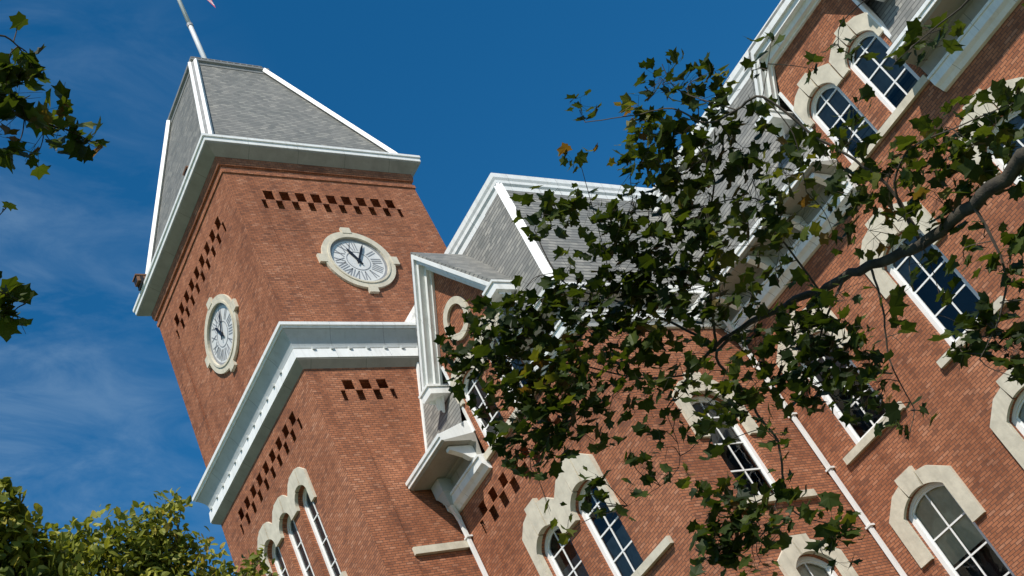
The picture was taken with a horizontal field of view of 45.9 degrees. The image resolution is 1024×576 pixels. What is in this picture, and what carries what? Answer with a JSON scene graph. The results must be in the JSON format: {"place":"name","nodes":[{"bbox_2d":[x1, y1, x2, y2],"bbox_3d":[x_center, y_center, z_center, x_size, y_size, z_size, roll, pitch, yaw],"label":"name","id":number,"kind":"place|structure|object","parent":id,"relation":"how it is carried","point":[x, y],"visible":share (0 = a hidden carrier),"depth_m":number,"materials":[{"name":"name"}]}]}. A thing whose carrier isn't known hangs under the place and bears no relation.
{"place":"outdoors","nodes":[
{"label":"outdoors","id":0,"kind":"place"},
{"bbox_2d":[0,0,780,575],"label":"sky","id":1,"kind":"structure","parent":0,"point":[93,411],"materials":[{"name":"blue"}]},
{"bbox_2d":[405,0,1023,575],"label":"brick hall","id":2,"kind":"structure","parent":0,"point":[943,494],"depth_m":30.19,"materials":[{"name":"brick"}]},
{"bbox_2d":[450,353,498,444],"bbox_3d":[-0.865,3.078,34.038,0.439,2.880,1.545,2,-45,-37],"label":"arched window","id":3,"kind":"structure","parent":2,"relation":"in","point":[471,386],"depth_m":34.35,"materials":[{"name":"paint"}]},
{"bbox_2d":[475,313,535,459],"bbox_3d":[-0.521,2.578,33.483,0.348,3.075,3.097,2,-45,-37],"label":"arched window","id":4,"kind":"structure","parent":2,"relation":"in","point":[488,453],"depth_m":33.24,"materials":[{"name":"paint"}]},
{"bbox_2d":[522,497,588,575],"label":"arched window","id":5,"kind":"structure","parent":2,"relation":"in","point":[538,538],"depth_m":31.52,"materials":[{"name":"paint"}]},
{"bbox_2d":[554,453,673,575],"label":"arched window","id":6,"kind":"structure","parent":2,"relation":"in","point":[611,537],"depth_m":30.04,"materials":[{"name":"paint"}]},
{"bbox_2d":[672,372,816,507],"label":"arched window","id":7,"kind":"structure","parent":2,"relation":"in","point":[735,456],"depth_m":30.56,"materials":[{"name":"paint"}]},
{"bbox_2d":[777,533,857,575],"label":"arched window","id":8,"kind":"structure","parent":2,"relation":"in","point":[795,560],"depth_m":28.16,"materials":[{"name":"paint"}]},
{"bbox_2d":[793,63,877,163],"bbox_3d":[8.385,-4.499,31.144,0.439,2.880,1.545,2,-45,-37],"label":"arched window","id":9,"kind":"structure","parent":2,"relation":"in","point":[826,100],"depth_m":31.47,"materials":[{"name":"paint"}]},
{"bbox_2d":[776,307,905,464],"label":"arched window","id":10,"kind":"structure","parent":2,"relation":"in","point":[862,435],"depth_m":31.06,"materials":[{"name":"paint"}]},
{"bbox_2d":[829,12,929,175],"bbox_3d":[8.999,-5.008,30.772,0.997,3.075,3.142,2,-45,-37],"label":"arched window","id":11,"kind":"structure","parent":2,"relation":"in","point":[883,81],"depth_m":30.28,"materials":[{"name":"paint"}]},
{"bbox_2d":[860,202,1007,367],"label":"arched window","id":12,"kind":"structure","parent":2,"relation":"in","point":[924,296],"depth_m":29.41,"materials":[{"name":"paint"}]},
{"bbox_2d":[889,465,1014,575],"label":"arched window","id":13,"kind":"structure","parent":2,"relation":"in","point":[934,498],"depth_m":28.57,"materials":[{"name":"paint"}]},
{"bbox_2d":[959,77,1023,184],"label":"arched window","id":14,"kind":"structure","parent":2,"relation":"in","point":[1013,118],"depth_m":27.51,"materials":[{"name":"paint"}]},
{"bbox_2d":[990,368,1023,468],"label":"arched window","id":15,"kind":"structure","parent":2,"relation":"in","point":[1008,403],"depth_m":27.03,"materials":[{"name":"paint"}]},
{"label":"lawn","id":16,"kind":"structure","parent":0,"visible":0},
{"bbox_2d":[0,477,81,575],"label":"leafy tree","id":17,"kind":"object","parent":16,"relation":"on","point":[24,553],"visible":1,"depth_m":11.74,"materials":[{"name":"green plant"}]},
{"bbox_2d":[0,11,108,342],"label":"plane tree","id":18,"kind":"object","parent":16,"relation":"on","point":[28,69],"visible":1,"depth_m":7.54,"materials":[{"name":"green plant"}]},
{"bbox_2d":[47,487,281,575],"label":"leafy tree","id":19,"kind":"object","parent":16,"relation":"on","point":[155,551],"visible":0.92,"depth_m":15.80,"materials":[{"name":"green plant"}]},
{"bbox_2d":[133,56,486,575],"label":"clock tower","id":20,"kind":"structure","parent":16,"relation":"on","point":[293,227],"depth_m":39.96,"materials":[{"name":"brick"}]},
{"bbox_2d":[132,274,146,290],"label":"floodlight","id":21,"kind":"object","parent":20,"relation":"attached to","point":[138,280],"visible":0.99,"depth_m":45.58,"materials":[{"name":"black paint"}]},
{"bbox_2d":[182,166,188,175],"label":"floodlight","id":22,"kind":"object","parent":20,"relation":"attached to","point":[185,171],"visible":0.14,"depth_m":42.91,"materials":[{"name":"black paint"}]},
{"bbox_2d":[177,0,206,57],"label":"flagpole","id":23,"kind":"object","parent":20,"relation":"on","point":[189,24],"visible":0.58,"depth_m":53.85,"materials":[{"name":"metal"}]},
{"bbox_2d":[257,522,288,575],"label":"arched window","id":24,"kind":"structure","parent":20,"relation":"in","point":[267,537],"depth_m":37.69,"materials":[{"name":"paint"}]},
{"bbox_2d":[272,495,314,575],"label":"arched window","id":25,"kind":"structure","parent":20,"relation":"in","point":[283,518],"depth_m":36.85,"materials":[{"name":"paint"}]},
{"bbox_2d":[287,467,347,575],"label":"arched window","id":26,"kind":"structure","parent":20,"relation":"in","point":[300,490],"depth_m":35.80,"materials":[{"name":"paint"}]},
{"bbox_2d":[433,0,1023,575],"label":"plane tree","id":27,"kind":"object","parent":16,"relation":"on","point":[635,288],"visible":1,"depth_m":9.96,"materials":[{"name":"green plant"}]}
]}

